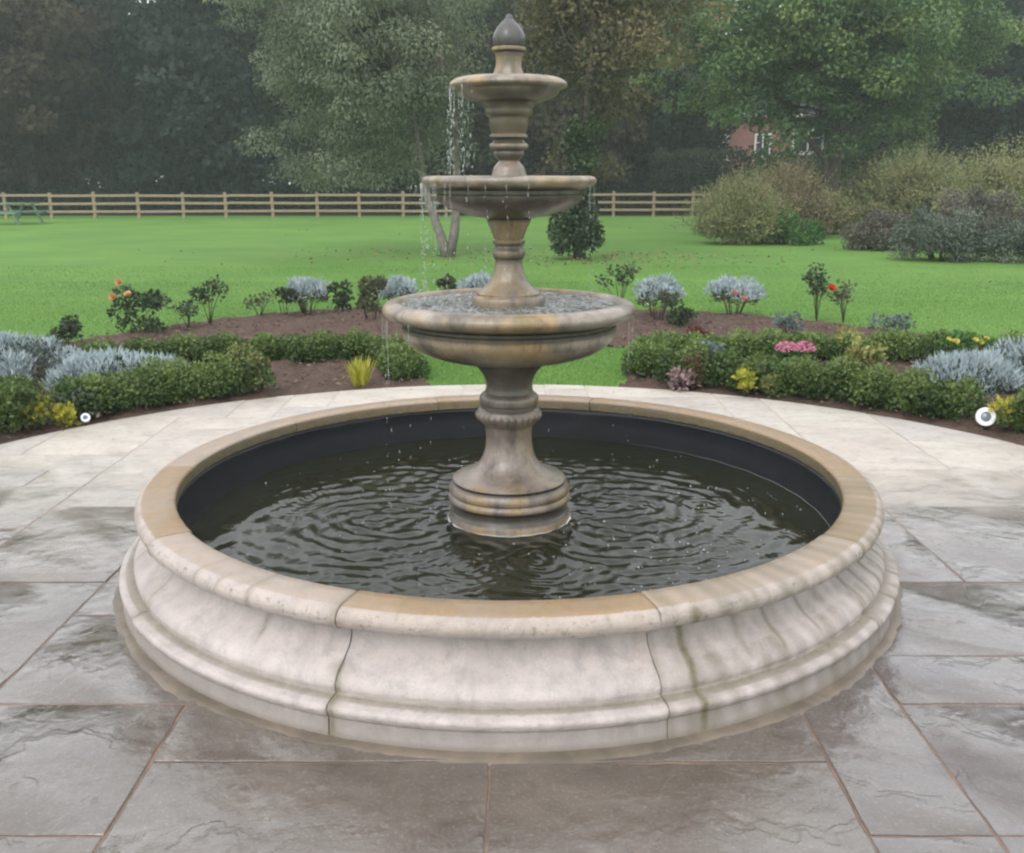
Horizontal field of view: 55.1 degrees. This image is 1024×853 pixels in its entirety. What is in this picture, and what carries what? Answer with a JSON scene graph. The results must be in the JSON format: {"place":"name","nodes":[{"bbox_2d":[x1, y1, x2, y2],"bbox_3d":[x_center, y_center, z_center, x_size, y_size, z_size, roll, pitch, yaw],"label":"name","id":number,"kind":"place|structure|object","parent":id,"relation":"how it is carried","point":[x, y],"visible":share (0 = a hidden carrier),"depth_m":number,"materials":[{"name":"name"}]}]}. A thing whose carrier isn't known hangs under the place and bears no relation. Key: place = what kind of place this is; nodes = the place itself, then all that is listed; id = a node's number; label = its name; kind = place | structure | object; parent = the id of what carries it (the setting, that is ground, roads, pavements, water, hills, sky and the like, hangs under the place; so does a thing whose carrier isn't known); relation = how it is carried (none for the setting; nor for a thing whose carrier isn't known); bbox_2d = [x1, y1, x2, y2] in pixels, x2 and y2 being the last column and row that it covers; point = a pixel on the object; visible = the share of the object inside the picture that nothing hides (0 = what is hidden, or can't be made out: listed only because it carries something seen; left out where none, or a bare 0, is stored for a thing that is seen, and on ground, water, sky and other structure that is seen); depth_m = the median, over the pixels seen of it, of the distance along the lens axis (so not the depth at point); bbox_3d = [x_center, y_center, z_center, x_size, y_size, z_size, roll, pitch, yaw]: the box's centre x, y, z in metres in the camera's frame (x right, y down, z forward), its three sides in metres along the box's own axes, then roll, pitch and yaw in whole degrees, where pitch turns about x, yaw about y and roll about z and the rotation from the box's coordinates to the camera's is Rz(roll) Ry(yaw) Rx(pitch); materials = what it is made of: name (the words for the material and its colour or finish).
{"place":"outdoors","nodes":[
{"label":"outdoors","id":0,"kind":"place"},
{"bbox_2d":[0,188,696,215],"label":"woodland floor","id":1,"kind":"structure","parent":0,"point":[628,213],"depth_m":47.42,"materials":[{"name":"green plant"}]},
{"bbox_2d":[0,0,129,213],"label":"woodland tree","id":2,"kind":"object","parent":1,"relation":"on","point":[37,84],"visible":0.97,"depth_m":44.41,"materials":[{"name":"green plant"}]},
{"bbox_2d":[41,0,140,208],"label":"woodland tree","id":3,"kind":"object","parent":1,"relation":"on","point":[56,139],"visible":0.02,"depth_m":53.99,"materials":[{"name":"green plant"}]},
{"bbox_2d":[55,0,188,209],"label":"woodland tree","id":4,"kind":"object","parent":1,"relation":"on","point":[117,90],"visible":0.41,"depth_m":46.30,"materials":[{"name":"green plant"}]},
{"bbox_2d":[101,0,295,212],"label":"woodland tree","id":5,"kind":"object","parent":1,"relation":"on","point":[186,47],"visible":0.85,"depth_m":44.64,"materials":[{"name":"green plant"}]},
{"bbox_2d":[200,0,360,209],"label":"woodland tree","id":6,"kind":"object","parent":1,"relation":"on","point":[285,112],"visible":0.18,"depth_m":46.01,"materials":[{"name":"green plant"}]},
{"bbox_2d":[309,0,469,212],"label":"woodland tree","id":7,"kind":"object","parent":1,"relation":"on","point":[399,183],"visible":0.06,"depth_m":45.91,"materials":[{"name":"green plant"}]},
{"bbox_2d":[416,0,496,175],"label":"woodland tree","id":8,"kind":"object","parent":1,"relation":"on","point":[469,168],"depth_m":54.58,"materials":[{"name":"green plant"}]},
{"bbox_2d":[404,0,541,175],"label":"woodland tree","id":9,"kind":"object","parent":1,"relation":"on","point":[498,10],"visible":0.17,"depth_m":45.82,"materials":[{"name":"green plant"}]},
{"bbox_2d":[0,161,1023,214],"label":"undergrowth","id":10,"kind":"object","parent":1,"relation":"on","point":[107,184],"visible":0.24,"depth_m":47.14,"materials":[{"name":"green plant"}]},
{"bbox_2d":[468,0,649,211],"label":"woodland tree","id":11,"kind":"object","parent":1,"relation":"on","point":[544,131],"visible":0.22,"depth_m":45.36,"materials":[{"name":"green plant"}]},
{"bbox_2d":[573,1,737,208],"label":"woodland tree","id":12,"kind":"object","parent":1,"relation":"on","point":[666,130],"visible":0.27,"depth_m":47.60,"materials":[{"name":"green plant"}]},
{"bbox_2d":[660,69,741,182],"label":"woodland tree","id":13,"kind":"object","parent":1,"relation":"on","point":[716,141],"visible":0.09,"depth_m":53.50,"materials":[{"name":"green plant"}]},
{"bbox_2d":[642,143,867,213],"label":"garden hedge","id":14,"kind":"object","parent":1,"relation":"on","point":[661,181],"visible":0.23,"depth_m":46.02,"materials":[{"name":"green plant"}]},
{"bbox_2d":[694,60,859,174],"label":"brick house","id":15,"kind":"structure","parent":1,"relation":"on","point":[745,138],"depth_m":58.60,"materials":[{"name":"brick"}]},
{"bbox_2d":[752,133,771,160],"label":"window","id":16,"kind":"structure","parent":15,"relation":"in","point":[757,140],"depth_m":58.63,"materials":[{"name":"white paint"}]},
{"bbox_2d":[792,129,823,154],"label":"window","id":17,"kind":"structure","parent":15,"relation":"in","point":[807,146],"depth_m":58.67,"materials":[{"name":"white paint"}]},
{"bbox_2d":[813,5,907,180],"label":"woodland tree","id":18,"kind":"object","parent":1,"relation":"on","point":[880,146],"visible":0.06,"depth_m":52.47,"materials":[{"name":"green plant"}]},
{"bbox_2d":[827,1,970,178],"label":"woodland tree","id":19,"kind":"object","parent":1,"relation":"on","point":[863,163],"depth_m":55.24,"materials":[{"name":"green plant"}]},
{"bbox_2d":[868,0,1023,187],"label":"woodland tree","id":20,"kind":"object","parent":1,"relation":"on","point":[954,120],"visible":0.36,"depth_m":44.86,"materials":[{"name":"green plant"}]},
{"bbox_2d":[965,0,1023,183],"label":"woodland tree","id":21,"kind":"object","parent":1,"relation":"on","point":[1019,103],"visible":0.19,"depth_m":44.62,"materials":[{"name":"green plant"}]},
{"bbox_2d":[343,356,380,386],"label":"golden grass","id":22,"kind":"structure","parent":0,"point":[360,375],"depth_m":7.76,"materials":[{"name":"yellow plant"}]},
{"bbox_2d":[446,84,472,175],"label":"falling water","id":23,"kind":"structure","parent":0,"point":[450,93],"depth_m":3.89,"materials":[{"name":"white liquid"}]},
{"bbox_2d":[382,316,632,515],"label":"falling water","id":24,"kind":"structure","parent":0,"point":[429,379],"depth_m":4.04,"materials":[{"name":"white liquid"}]},
{"bbox_2d":[0,384,1023,852],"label":"patio","id":25,"kind":"structure","parent":0,"point":[224,784],"depth_m":2.89,"materials":[{"name":"stone"}]},
{"bbox_2d":[112,582,902,765],"bbox_3d":[-0.011,0.547,4.362,3.313,0.017,3.304,0,14,0],"label":"patio collar","id":26,"kind":"object","parent":25,"relation":"on","point":[166,681],"visible":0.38,"depth_m":2.94,"materials":[{"name":"grey stone"}]},
{"bbox_2d":[119,395,898,752],"bbox_3d":[-0.011,0.365,4.320,3.225,0.391,3.228,0,14,0],"label":"pool surround","id":27,"kind":"object","parent":25,"relation":"on","point":[805,621],"visible":0.91,"depth_m":3.04,"materials":[{"name":"stone"}]},
{"bbox_2d":[382,14,634,537],"bbox_3d":[-0.013,-0.529,4.095,1.052,2.224,1.052,0,14,0],"label":"tiered fountain","id":28,"kind":"object","parent":27,"relation":"in","point":[508,483],"visible":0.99,"depth_m":3.87,"materials":[{"name":"stone"}]},
{"bbox_2d":[400,291,616,314],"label":"bowl water","id":29,"kind":"structure","parent":28,"relation":"in","point":[553,304],"depth_m":4.04,"materials":[{"name":"liquid"}]},
{"bbox_2d":[419,183,594,311],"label":"falling water","id":30,"kind":"structure","parent":29,"relation":"on","point":[421,194],"depth_m":3.94,"materials":[{"name":"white liquid"}]},
{"bbox_2d":[189,436,828,600],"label":"pool water","id":31,"kind":"structure","parent":27,"relation":"in","point":[258,522],"depth_m":4.19,"materials":[{"name":"liquid"}]},
{"bbox_2d":[265,447,800,597],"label":"splash bubbles","id":32,"kind":"object","parent":31,"relation":"on","point":[603,521],"visible":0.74,"depth_m":4.09,"materials":[{"name":"clear liquid"}]},
{"bbox_2d":[0,385,1023,852],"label":"patio joints","id":33,"kind":"object","parent":25,"relation":"on","point":[486,839],"visible":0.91,"depth_m":2.78,"materials":[{"name":"concrete"}]},
{"bbox_2d":[0,216,1023,407],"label":"lawn","id":34,"kind":"structure","parent":0,"point":[66,242],"depth_m":19.66,"materials":[{"name":"green plant"}]},
{"bbox_2d":[0,203,50,224],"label":"picnic bench","id":35,"kind":"object","parent":34,"relation":"on","point":[14,213],"visible":0.99,"depth_m":36.31,"materials":[{"name":"green paint"}]},
{"bbox_2d":[203,0,500,256],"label":"weeping tree","id":36,"kind":"object","parent":34,"relation":"on","point":[352,42],"visible":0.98,"depth_m":20.15,"materials":[{"name":"green plant"}]},
{"bbox_2d":[0,191,843,218],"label":"post and rail fence","id":37,"kind":"object","parent":34,"relation":"on","point":[137,203],"visible":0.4,"depth_m":42.10,"materials":[{"name":"brown wood"}]},
{"bbox_2d":[0,227,1003,291],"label":"fallen leaves","id":38,"kind":"object","parent":34,"relation":"on","point":[634,261],"visible":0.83,"depth_m":20.21,"materials":[{"name":"brown plant"}]},
{"bbox_2d":[502,0,736,259],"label":"ivy clad tree","id":39,"kind":"object","parent":34,"relation":"on","point":[580,231],"visible":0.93,"depth_m":19.73,"materials":[{"name":"green plant"}]},
{"bbox_2d":[667,162,784,236],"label":"tall shrub","id":40,"kind":"object","parent":34,"relation":"on","point":[725,185],"visible":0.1,"depth_m":28.62,"materials":[{"name":"plant"}]},
{"bbox_2d":[660,170,826,245],"bbox_3d":[5.623,-5.559,25.072,4.098,1.962,2.929,-7,16,-26],"label":"tall shrub","id":41,"kind":"object","parent":34,"relation":"on","point":[741,211],"visible":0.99,"depth_m":24.71,"materials":[{"name":"plant"}]},
{"bbox_2d":[746,208,825,245],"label":"bush","id":42,"kind":"object","parent":34,"relation":"on","point":[807,232],"visible":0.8,"depth_m":24.70,"materials":[{"name":"green plant"}]},
{"bbox_2d":[711,148,880,219],"bbox_3d":[10.382,-8.494,34.941,7.135,2.846,4.296,0,14,0],"label":"tall shrub","id":43,"kind":"object","parent":34,"relation":"on","point":[849,188],"visible":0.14,"depth_m":34.55,"materials":[{"name":"plant"}]},
{"bbox_2d":[748,153,859,233],"bbox_3d":[7.818,-6.496,27.744,4.106,2.429,3.781,0,14,0],"label":"tall shrub","id":44,"kind":"object","parent":34,"relation":"on","point":[810,201],"visible":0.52,"depth_m":27.35,"materials":[{"name":"green plant"}]},
{"bbox_2d":[622,0,1023,192],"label":"lime tree","id":45,"kind":"object","parent":34,"relation":"on","point":[786,51],"visible":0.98,"depth_m":30.24,"materials":[{"name":"green plant"}]},
{"bbox_2d":[820,187,861,234],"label":"tall shrub","id":46,"kind":"object","parent":34,"relation":"on","point":[847,211],"visible":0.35,"depth_m":29.34,"materials":[{"name":"plant"}]},
{"bbox_2d":[838,208,914,250],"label":"bush","id":47,"kind":"object","parent":34,"relation":"on","point":[869,232],"visible":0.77,"depth_m":22.87,"materials":[{"name":"grey plant"}]},
{"bbox_2d":[839,136,981,224],"bbox_3d":[11.834,-7.012,28.819,4.968,2.936,3.744,-6,15,-22],"label":"tall shrub","id":48,"kind":"object","parent":34,"relation":"on","point":[909,176],"visible":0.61,"depth_m":28.37,"materials":[{"name":"plant"}]},
{"bbox_2d":[840,140,996,209],"bbox_3d":[14.676,-8.921,35.599,7.212,3.381,4.544,-8,16,-29],"label":"tall shrub","id":49,"kind":"object","parent":34,"relation":"on","point":[870,189],"visible":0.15,"depth_m":35.10,"materials":[{"name":"plant"}]},
{"bbox_2d":[887,203,1010,262],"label":"grey shrub","id":50,"kind":"object","parent":34,"relation":"on","point":[929,233],"visible":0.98,"depth_m":19.73,"materials":[{"name":"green plant"}]},
{"bbox_2d":[894,132,1023,217],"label":"tall shrub","id":51,"kind":"object","parent":34,"relation":"on","point":[1000,174],"visible":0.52,"depth_m":26.46,"materials":[{"name":"plant"}]},
{"bbox_2d":[935,183,1023,245],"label":"grey shrub","id":52,"kind":"object","parent":34,"relation":"on","point":[985,201],"visible":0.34,"depth_m":22.36,"materials":[{"name":"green plant"}]},
{"bbox_2d":[981,215,1023,263],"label":"grey shrub","id":53,"kind":"object","parent":34,"relation":"on","point":[1014,236],"visible":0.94,"depth_m":19.50,"materials":[{"name":"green plant"}]},
{"bbox_2d":[0,306,1023,445],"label":"bed soil","id":54,"kind":"structure","parent":0,"point":[370,324],"depth_m":8.49,"materials":[{"name":"brown soil"}]},
{"bbox_2d":[0,372,56,433],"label":"box hedge","id":55,"kind":"object","parent":54,"relation":"on","point":[9,396],"visible":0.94,"depth_m":6.34,"materials":[{"name":"green plant"}]},
{"bbox_2d":[18,395,51,429],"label":"golden sprig","id":56,"kind":"object","parent":54,"relation":"on","point":[40,408],"visible":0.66,"depth_m":6.46,"materials":[{"name":"yellow plant"}]},
{"bbox_2d":[0,329,88,386],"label":"silver shrub","id":57,"kind":"object","parent":54,"relation":"on","point":[28,349],"visible":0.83,"depth_m":7.70,"materials":[{"name":"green plant"}]},
{"bbox_2d":[43,401,81,426],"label":"golden sprig","id":58,"kind":"object","parent":54,"relation":"on","point":[66,416],"visible":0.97,"depth_m":6.49,"materials":[{"name":"yellow plant"}]},
{"bbox_2d":[44,314,83,344],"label":"shrub","id":59,"kind":"object","parent":54,"relation":"on","point":[67,326],"visible":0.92,"depth_m":9.66,"materials":[{"name":"green plant"}]},
{"bbox_2d":[55,384,101,420],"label":"shrub","id":60,"kind":"object","parent":54,"relation":"on","point":[91,413],"visible":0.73,"depth_m":6.66,"materials":[{"name":"green plant"}]},
{"bbox_2d":[39,344,186,391],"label":"silver shrub","id":61,"kind":"object","parent":54,"relation":"on","point":[97,362],"visible":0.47,"depth_m":7.37,"materials":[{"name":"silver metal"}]},
{"bbox_2d":[106,278,171,333],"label":"rose bush","id":62,"kind":"object","parent":54,"relation":"on","point":[157,299],"visible":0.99,"depth_m":10.33,"materials":[{"name":"green plant"}]},
{"bbox_2d":[48,350,256,417],"bbox_3d":[-2.606,-0.322,7.155,1.497,0.391,0.531,-12,18,-39],"label":"box hedge","id":63,"kind":"object","parent":54,"relation":"on","point":[163,383],"visible":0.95,"depth_m":7.07,"materials":[{"name":"green plant"}]},
{"bbox_2d":[166,298,199,327],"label":"rose bush","id":64,"kind":"object","parent":54,"relation":"on","point":[186,308],"visible":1,"depth_m":10.73,"materials":[{"name":"green plant"}]},
{"bbox_2d":[187,274,228,323],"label":"rose bush","id":65,"kind":"object","parent":54,"relation":"on","point":[203,292],"visible":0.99,"depth_m":11.05,"materials":[{"name":"green plant"}]},
{"bbox_2d":[225,342,276,390],"bbox_3d":[-2.002,-0.447,7.509,0.380,0.438,0.434,-4,15,-17],"label":"euonymus","id":66,"kind":"object","parent":54,"relation":"on","point":[264,372],"visible":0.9,"depth_m":7.46,"materials":[{"name":"green plant"}]},
{"bbox_2d":[75,326,431,380],"bbox_3d":[-2.243,-0.626,8.529,3.157,0.366,1.216,0,14,0],"label":"box hedge","id":67,"kind":"object","parent":54,"relation":"on","point":[402,359],"visible":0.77,"depth_m":8.69,"materials":[{"name":"green plant"}]},
{"bbox_2d":[242,289,279,314],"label":"rose bush","id":68,"kind":"object","parent":54,"relation":"on","point":[257,302],"visible":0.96,"depth_m":11.51,"materials":[{"name":"green plant"}]},
{"bbox_2d":[274,287,299,314],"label":"shrub","id":69,"kind":"object","parent":54,"relation":"on","point":[286,292],"visible":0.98,"depth_m":11.69,"materials":[{"name":"green plant"}]},
{"bbox_2d":[286,274,330,314],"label":"lavender","id":70,"kind":"object","parent":54,"relation":"on","point":[303,287],"visible":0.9,"depth_m":11.85,"materials":[{"name":"silver plant"}]},
{"bbox_2d":[323,279,354,311],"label":"shrub","id":71,"kind":"object","parent":54,"relation":"on","point":[344,298],"visible":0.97,"depth_m":11.93,"materials":[{"name":"green plant"}]},
{"bbox_2d":[354,274,387,319],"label":"shrub","id":72,"kind":"object","parent":54,"relation":"on","point":[368,304],"visible":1,"depth_m":11.23,"materials":[{"name":"green plant"}]},
{"bbox_2d":[376,274,421,299],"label":"lavender","id":73,"kind":"object","parent":54,"relation":"on","point":[402,284],"visible":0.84,"depth_m":12.27,"materials":[{"name":"grey plant"}]},
{"bbox_2d":[435,273,457,289],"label":"shrub","id":74,"kind":"object","parent":54,"relation":"on","point":[449,282],"visible":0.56,"depth_m":12.18,"materials":[{"name":"green plant"}]},
{"bbox_2d":[455,270,490,288],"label":"lavender","id":75,"kind":"object","parent":54,"relation":"on","point":[478,281],"visible":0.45,"depth_m":12.20,"materials":[{"name":"grey plant"}]},
{"bbox_2d":[0,304,1020,437],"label":"bark chips","id":76,"kind":"object","parent":54,"relation":"on","point":[146,408],"visible":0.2,"depth_m":10.19,"materials":[{"name":"brown wood"}]},
{"bbox_2d":[594,263,641,297],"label":"rose bush","id":77,"kind":"object","parent":54,"relation":"on","point":[629,272],"visible":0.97,"depth_m":12.09,"materials":[{"name":"green plant"}]},
{"bbox_2d":[632,271,687,320],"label":"lavender","id":78,"kind":"object","parent":54,"relation":"on","point":[653,288],"visible":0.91,"depth_m":11.40,"materials":[{"name":"silver plant"}]},
{"bbox_2d":[657,290,699,325],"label":"shrub","id":79,"kind":"object","parent":54,"relation":"on","point":[678,315],"visible":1,"depth_m":10.84,"materials":[{"name":"green plant"}]},
{"bbox_2d":[666,366,696,390],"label":"shrub","id":80,"kind":"object","parent":54,"relation":"on","point":[680,379],"visible":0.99,"depth_m":7.64,"materials":[{"name":"pink plant"}]},
{"bbox_2d":[682,353,708,389],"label":"shrub","id":81,"kind":"object","parent":54,"relation":"on","point":[697,357],"visible":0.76,"depth_m":7.70,"materials":[{"name":"orange plant"}]},
{"bbox_2d":[686,325,711,339],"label":"shrub","id":82,"kind":"object","parent":54,"relation":"on","point":[695,328],"visible":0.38,"depth_m":9.25,"materials":[{"name":"red plant"}]},
{"bbox_2d":[696,339,724,355],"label":"shrub","id":83,"kind":"object","parent":54,"relation":"on","point":[713,346],"visible":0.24,"depth_m":7.95,"materials":[{"name":"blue plant"}]},
{"bbox_2d":[704,272,769,314],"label":"lavender","id":84,"kind":"object","parent":54,"relation":"on","point":[737,289],"visible":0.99,"depth_m":11.81,"materials":[{"name":"grey plant"}]},
{"bbox_2d":[731,366,757,396],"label":"golden sprig","id":85,"kind":"object","parent":54,"relation":"on","point":[746,375],"visible":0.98,"depth_m":7.42,"materials":[{"name":"yellow plant"}]},
{"bbox_2d":[759,374,783,399],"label":"shrub","id":86,"kind":"object","parent":54,"relation":"on","point":[771,383],"visible":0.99,"depth_m":7.36,"materials":[{"name":"green plant"}]},
{"bbox_2d":[770,311,805,332],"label":"shrub","id":87,"kind":"object","parent":54,"relation":"on","point":[784,321],"visible":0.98,"depth_m":10.39,"materials":[{"name":"grey plant"}]},
{"bbox_2d":[774,340,815,366],"bbox_3d":[2.362,-0.570,8.232,0.350,0.323,0.362,0,14,0],"label":"pink sedum","id":88,"kind":"object","parent":54,"relation":"on","point":[798,349],"visible":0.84,"depth_m":8.14,"materials":[{"name":"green plant"}]},
{"bbox_2d":[801,262,835,320],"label":"rose bush","id":89,"kind":"object","parent":54,"relation":"on","point":[816,285],"visible":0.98,"depth_m":11.35,"materials":[{"name":"green plant"}]},
{"bbox_2d":[652,340,989,421],"bbox_3d":[2.225,-0.369,7.376,2.532,0.395,0.644,10,17,35],"label":"box hedge","id":90,"kind":"object","parent":54,"relation":"on","point":[911,390],"visible":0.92,"depth_m":7.17,"materials":[{"name":"green plant"}]},
{"bbox_2d":[619,326,1023,377],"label":"box hedge","id":91,"kind":"object","parent":54,"relation":"on","point":[647,351],"visible":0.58,"depth_m":8.76,"materials":[{"name":"green plant"}]},
{"bbox_2d":[828,279,856,321],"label":"rose bush","id":92,"kind":"object","parent":54,"relation":"on","point":[839,295],"visible":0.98,"depth_m":11.31,"materials":[{"name":"green plant"}]},
{"bbox_2d":[835,325,888,369],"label":"shrub","id":93,"kind":"object","parent":54,"relation":"on","point":[866,356],"visible":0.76,"depth_m":8.22,"materials":[{"name":"yellow plant"}]},
{"bbox_2d":[867,311,915,330],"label":"shrub","id":94,"kind":"object","parent":54,"relation":"on","point":[896,320],"visible":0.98,"depth_m":10.55,"materials":[{"name":"grey plant"}]},
{"bbox_2d":[932,329,993,357],"bbox_3d":[3.721,-0.591,8.114,0.456,0.421,0.417,0,14,0],"label":"marigold","id":95,"kind":"object","parent":54,"relation":"on","point":[955,337],"visible":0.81,"depth_m":8.06,"materials":[{"name":"green plant"}]},
{"bbox_2d":[906,346,1023,397],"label":"silver shrub","id":96,"kind":"object","parent":54,"relation":"on","point":[985,367],"visible":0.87,"depth_m":7.41,"materials":[{"name":"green plant"}]},
{"bbox_2d":[975,407,995,429],"bbox_3d":[3.120,-0.028,6.483,0.124,0.204,0.094,3,15,14],"label":"garden spotlight","id":97,"kind":"object","parent":54,"relation":"on","point":[984,416],"visible":0.98,"depth_m":6.45,"materials":[{"name":"white plastic"}]},
{"bbox_2d":[977,333,1023,389],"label":"silver shrub","id":98,"kind":"object","parent":54,"relation":"on","point":[1010,350],"visible":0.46,"depth_m":7.63,"materials":[{"name":"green plant"}]},
{"bbox_2d":[987,394,1023,431],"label":"golden sprig","id":99,"kind":"object","parent":54,"relation":"on","point":[997,404],"visible":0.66,"depth_m":6.42,"materials":[{"name":"yellow plant"}]},
{"bbox_2d":[995,387,1023,433],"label":"box hedge","id":100,"kind":"object","parent":54,"relation":"on","point":[1019,408],"visible":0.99,"depth_m":6.29,"materials":[{"name":"green plant"}]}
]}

